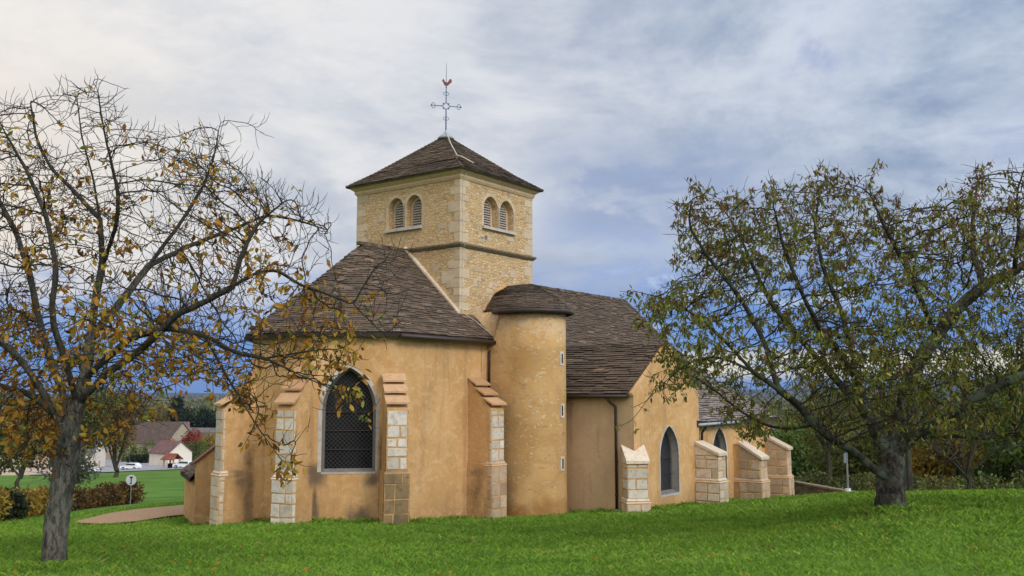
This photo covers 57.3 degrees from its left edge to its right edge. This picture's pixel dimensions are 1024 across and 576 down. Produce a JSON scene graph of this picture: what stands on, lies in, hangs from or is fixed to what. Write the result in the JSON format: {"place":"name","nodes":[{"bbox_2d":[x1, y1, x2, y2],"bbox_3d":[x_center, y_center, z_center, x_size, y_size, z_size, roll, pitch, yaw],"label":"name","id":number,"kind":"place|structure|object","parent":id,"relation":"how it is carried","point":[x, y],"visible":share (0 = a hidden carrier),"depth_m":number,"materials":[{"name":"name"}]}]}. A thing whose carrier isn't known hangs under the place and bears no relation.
{"place":"outdoors","nodes":[
{"label":"outdoors","id":0,"kind":"place"},
{"bbox_2d":[78,505,183,523],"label":"path","id":1,"kind":"structure","parent":0,"point":[137,514],"depth_m":36.11,"materials":[{"name":"beige gravel"}]},
{"bbox_2d":[0,395,1023,575],"bbox_3d":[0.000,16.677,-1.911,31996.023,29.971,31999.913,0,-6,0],"label":"ground","id":2,"kind":"structure","parent":0,"point":[166,486],"depth_m":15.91,"materials":[{"name":"green plant"}]},
{"bbox_2d":[0,488,30,520],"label":"evergreen shrub","id":3,"kind":"object","parent":2,"relation":"on","point":[18,499],"visible":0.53,"depth_m":41.56,"materials":[{"name":"green plant"}]},
{"bbox_2d":[0,413,43,474],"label":"slope tree","id":4,"kind":"object","parent":2,"relation":"on","point":[5,458],"visible":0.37,"depth_m":73.14,"materials":[{"name":"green plant"}]},
{"bbox_2d":[0,436,52,474],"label":"village house","id":5,"kind":"structure","parent":2,"relation":"on","point":[34,469],"depth_m":182.95,"materials":[{"name":"white paint"}]},
{"bbox_2d":[0,396,63,491],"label":"slope tree","id":6,"kind":"object","parent":2,"relation":"on","point":[20,474],"visible":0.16,"depth_m":84.44,"materials":[{"name":"orange plant"}]},
{"bbox_2d":[0,484,74,521],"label":"autumn hedge","id":7,"kind":"object","parent":2,"relation":"on","point":[39,497],"visible":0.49,"depth_m":44.03,"materials":[{"name":"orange plant"}]},
{"bbox_2d":[16,429,113,486],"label":"grey tree","id":8,"kind":"object","parent":2,"relation":"on","point":[81,473],"visible":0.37,"depth_m":65.05,"materials":[{"name":"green plant"}]},
{"bbox_2d":[52,383,125,483],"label":"slope tree","id":9,"kind":"object","parent":2,"relation":"on","point":[91,422],"visible":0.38,"depth_m":118.55,"materials":[{"name":"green plant"}]},
{"bbox_2d":[32,480,147,510],"bbox_3d":[-23.253,11.546,51.595,2.339,2.300,10.867,-1,-6,5],"label":"autumn hedge","id":10,"kind":"object","parent":2,"relation":"on","point":[107,494],"visible":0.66,"depth_m":52.65,"materials":[{"name":"brown plant"}]},
{"bbox_2d":[81,438,107,467],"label":"village house","id":11,"kind":"structure","parent":2,"relation":"on","point":[99,460],"depth_m":231.75,"materials":[{"name":"white paint"}]},
{"bbox_2d":[31,460,183,474],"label":"parking area","id":12,"kind":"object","parent":2,"relation":"on","point":[109,468],"visible":0.16,"depth_m":212.38,"materials":[{"name":"asphalt"}]},
{"bbox_2d":[120,463,141,469],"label":"parked car","id":13,"kind":"object","parent":12,"relation":"on","point":[132,465],"visible":0.92,"depth_m":205.19,"materials":[{"name":"white paint"}]},
{"bbox_2d":[173,461,190,467],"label":"parked car","id":14,"kind":"object","parent":12,"relation":"on","point":[180,464],"visible":0.62,"depth_m":193.49,"materials":[{"name":"white paint"}]},
{"bbox_2d":[91,386,151,477],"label":"slope tree","id":15,"kind":"object","parent":2,"relation":"on","point":[123,444],"visible":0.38,"depth_m":147.66,"materials":[{"name":"brown plant"}]},
{"bbox_2d":[126,475,135,505],"bbox_3d":[-18.994,10.143,46.697,0.520,1.660,0.076,0,-6,0],"label":"round sign","id":16,"kind":"object","parent":2,"relation":"on","point":[131,480],"visible":0.93,"depth_m":46.73,"materials":[{"name":"white metal"}]},
{"bbox_2d":[117,439,154,461],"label":"garden shrub","id":17,"kind":"object","parent":2,"relation":"on","point":[144,450],"visible":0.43,"depth_m":286.85,"materials":[{"name":"green plant"}]},
{"bbox_2d":[126,453,148,462],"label":"clipped hedge","id":18,"kind":"object","parent":2,"relation":"on","point":[138,458],"visible":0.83,"depth_m":257.87,"materials":[{"name":"green plant"}]},
{"bbox_2d":[127,406,151,420],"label":"village tree","id":19,"kind":"object","parent":2,"relation":"on","point":[146,412],"visible":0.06,"depth_m":594.05,"materials":[{"name":"green plant"}]},
{"bbox_2d":[104,418,196,459],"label":"farmhouse","id":20,"kind":"object","parent":2,"relation":"on","point":[156,432],"visible":0.16,"depth_m":315.35,"materials":[{"name":"plaster"},{"name":"roof tile"}]},
{"bbox_2d":[140,405,169,421],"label":"village tree","id":21,"kind":"object","parent":2,"relation":"on","point":[159,419],"visible":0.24,"depth_m":633.03,"materials":[{"name":"green plant"}]},
{"bbox_2d":[147,440,193,464],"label":"house","id":22,"kind":"structure","parent":2,"relation":"on","point":[158,451],"depth_m":231.07,"materials":[{"name":"white paint"}]},
{"bbox_2d":[160,453,182,467],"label":"well shelter","id":23,"kind":"object","parent":2,"relation":"on","point":[170,456],"visible":0.7,"depth_m":199.55,"materials":[{"name":"red tile"}]},
{"bbox_2d":[168,395,184,419],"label":"conifer","id":24,"kind":"object","parent":2,"relation":"on","point":[180,402],"visible":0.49,"depth_m":554.50,"materials":[{"name":"green plant"}]},
{"bbox_2d":[166,406,194,421],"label":"conifer","id":25,"kind":"object","parent":2,"relation":"on","point":[178,411],"visible":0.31,"depth_m":514.04,"materials":[{"name":"green plant"}]},
{"bbox_2d":[166,427,203,454],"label":"red creeper","id":26,"kind":"object","parent":2,"relation":"on","point":[189,437],"visible":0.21,"depth_m":296.95,"materials":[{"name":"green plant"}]},
{"bbox_2d":[178,406,197,426],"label":"conifer","id":27,"kind":"object","parent":2,"relation":"on","point":[184,417],"visible":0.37,"depth_m":492.88,"materials":[{"name":"green plant"}]},
{"bbox_2d":[185,439,209,460],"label":"green shrub","id":28,"kind":"object","parent":2,"relation":"on","point":[196,449],"visible":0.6,"depth_m":265.69,"materials":[{"name":"green plant"}]},
{"bbox_2d":[187,427,215,431],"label":"village house","id":29,"kind":"structure","parent":2,"relation":"on","point":[205,429],"depth_m":393.71,"materials":[{"name":"stone"}]},
{"bbox_2d":[188,406,215,427],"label":"conifer","id":30,"kind":"object","parent":2,"relation":"on","point":[199,416],"visible":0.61,"depth_m":492.67,"materials":[{"name":"green plant"}]},
{"bbox_2d":[193,432,215,442],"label":"village house","id":31,"kind":"structure","parent":2,"relation":"on","point":[205,433],"depth_m":341.14,"materials":[{"name":"stone"}]},
{"bbox_2d":[196,409,216,427],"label":"conifer","id":32,"kind":"object","parent":2,"relation":"on","point":[212,417],"visible":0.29,"depth_m":495.53,"materials":[{"name":"green plant"}]},
{"bbox_2d":[0,68,413,562],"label":"autumn tree","id":33,"kind":"object","parent":2,"relation":"on","point":[68,426],"visible":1,"depth_m":14.46,"materials":[{"name":"brown plant"}]},
{"bbox_2d":[198,433,215,452],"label":"yellow shrub","id":34,"kind":"object","parent":2,"relation":"on","point":[210,439],"visible":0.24,"depth_m":276.81,"materials":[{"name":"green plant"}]},
{"bbox_2d":[180,63,794,524],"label":"church","id":35,"kind":"structure","parent":2,"relation":"on","point":[500,383],"depth_m":33.43,"materials":[{"name":"paint"}]},
{"bbox_2d":[317,365,379,473],"bbox_3d":[-5.247,4.219,30.241,1.966,3.475,0.392,1,-6,-8],"label":"window","id":36,"kind":"structure","parent":35,"relation":"in","point":[347,444],"depth_m":30.26,"materials":[{"name":"grey glass"}]},
{"bbox_2d":[659,425,680,496],"bbox_3d":[5.776,6.494,35.349,0.412,2.654,1.690,-5,-8,36],"label":"window","id":37,"kind":"structure","parent":35,"relation":"in","point":[669,461],"depth_m":35.74,"materials":[{"name":"grey glass"}]},
{"bbox_2d":[713,427,727,478],"bbox_3d":[8.630,7.061,39.675,0.392,2.408,1.544,-5,-8,36],"label":"window","id":38,"kind":"structure","parent":35,"relation":"in","point":[718,439],"depth_m":40.09,"materials":[{"name":"grey glass"}]},
{"bbox_2d":[2,394,1007,425],"bbox_3d":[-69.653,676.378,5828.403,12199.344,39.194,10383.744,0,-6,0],"label":"woods","id":39,"kind":"object","parent":2,"relation":"on","point":[216,407],"visible":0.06,"depth_m":2243.26,"materials":[{"name":"green plant"}]},
{"bbox_2d":[771,419,847,484],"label":"background tree","id":40,"kind":"object","parent":2,"relation":"on","point":[798,464],"visible":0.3,"depth_m":69.99,"materials":[{"name":"green plant"}]},
{"bbox_2d":[612,157,1023,508],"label":"orchard tree","id":41,"kind":"object","parent":2,"relation":"on","point":[889,472],"visible":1,"depth_m":17.42,"materials":[{"name":"green plant"}]},
{"bbox_2d":[778,403,865,478],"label":"background tree","id":42,"kind":"object","parent":2,"relation":"on","point":[782,425],"visible":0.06,"depth_m":79.55,"materials":[{"name":"green plant"}]},
{"bbox_2d":[773,345,872,484],"bbox_3d":[17.114,7.388,51.630,4.657,9.026,4.760,3,-7,-28],"label":"pale trunk tree","id":43,"kind":"object","parent":2,"relation":"on","point":[827,455],"visible":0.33,"depth_m":51.23,"materials":[{"name":"green plant"}]},
{"bbox_2d":[794,481,852,494],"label":"stone wall","id":44,"kind":"structure","parent":2,"relation":"on","point":[800,487],"depth_m":43.90,"materials":[{"name":"brown stone"}]},
{"bbox_2d":[800,424,886,489],"bbox_3d":[23.626,12.438,65.454,7.136,5.829,7.218,0,-6,0],"label":"background tree","id":45,"kind":"object","parent":2,"relation":"on","point":[872,454],"visible":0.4,"depth_m":63.82,"materials":[{"name":"green plant"}]},
{"bbox_2d":[843,452,850,491],"bbox_3d":[14.079,7.864,39.370,0.244,2.200,0.240,0,-6,0],"label":"lamp pole","id":46,"kind":"object","parent":2,"relation":"on","point":[845,458],"visible":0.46,"depth_m":39.38,"materials":[{"name":"grey metal"}]},
{"bbox_2d":[815,396,925,476],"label":"background tree","id":47,"kind":"object","parent":2,"relation":"on","point":[859,418],"visible":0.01,"depth_m":83.48,"materials":[{"name":"green plant"}]},
{"bbox_2d":[862,407,945,486],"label":"background tree","id":48,"kind":"object","parent":2,"relation":"on","point":[918,419],"visible":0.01,"depth_m":69.84,"materials":[{"name":"green plant"}]},
{"bbox_2d":[794,468,1023,491],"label":"field hedge","id":49,"kind":"object","parent":2,"relation":"on","point":[854,480],"visible":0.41,"depth_m":46.06,"materials":[{"name":"green plant"}]},
{"bbox_2d":[822,353,998,490],"bbox_3d":[13.062,4.228,30.265,4.773,5.434,4.974,4,-8,-35],"label":"slender tree","id":50,"kind":"object","parent":2,"relation":"on","point":[908,466],"visible":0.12,"depth_m":30.46,"materials":[{"name":"green plant"}]},
{"bbox_2d":[881,423,989,489],"bbox_3d":[25.875,10.491,57.519,6.214,5.888,5.964,0,-6,0],"label":"background tree","id":51,"kind":"object","parent":2,"relation":"on","point":[928,464],"visible":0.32,"depth_m":55.89,"materials":[{"name":"green plant"}]},
{"bbox_2d":[869,349,1023,489],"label":"bare tree","id":52,"kind":"object","parent":2,"relation":"on","point":[965,472],"visible":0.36,"depth_m":32.85,"materials":[{"name":"brown plant"}]},
{"bbox_2d":[913,388,984,489],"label":"background tree","id":53,"kind":"object","parent":2,"relation":"on","point":[941,411],"visible":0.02,"depth_m":86.38,"materials":[{"name":"green plant"}]},
{"bbox_2d":[921,388,1011,487],"bbox_3d":[31.536,10.655,63.426,8.257,8.428,7.819,0,-6,0],"label":"background tree","id":54,"kind":"object","parent":2,"relation":"on","point":[975,473],"visible":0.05,"depth_m":61.83,"materials":[{"name":"green plant"}]},
{"bbox_2d":[938,386,1023,488],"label":"background tree","id":55,"kind":"object","parent":2,"relation":"on","point":[998,467],"visible":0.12,"depth_m":58.06,"materials":[{"name":"green plant"}]},
{"bbox_2d":[957,367,1023,473],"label":"background tree","id":56,"kind":"object","parent":2,"relation":"on","point":[1018,454],"visible":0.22,"depth_m":49.55,"materials":[{"name":"green plant"}]},
{"bbox_2d":[0,0,1023,393],"label":"sky","id":57,"kind":"structure","parent":0,"point":[606,108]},
{"bbox_2d":[6,379,1023,395],"bbox_3d":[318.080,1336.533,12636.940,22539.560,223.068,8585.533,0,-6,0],"label":"hills","id":58,"kind":"structure","parent":0,"point":[746,390],"depth_m":11753.61,"materials":[{"name":"green plant"}]}
]}

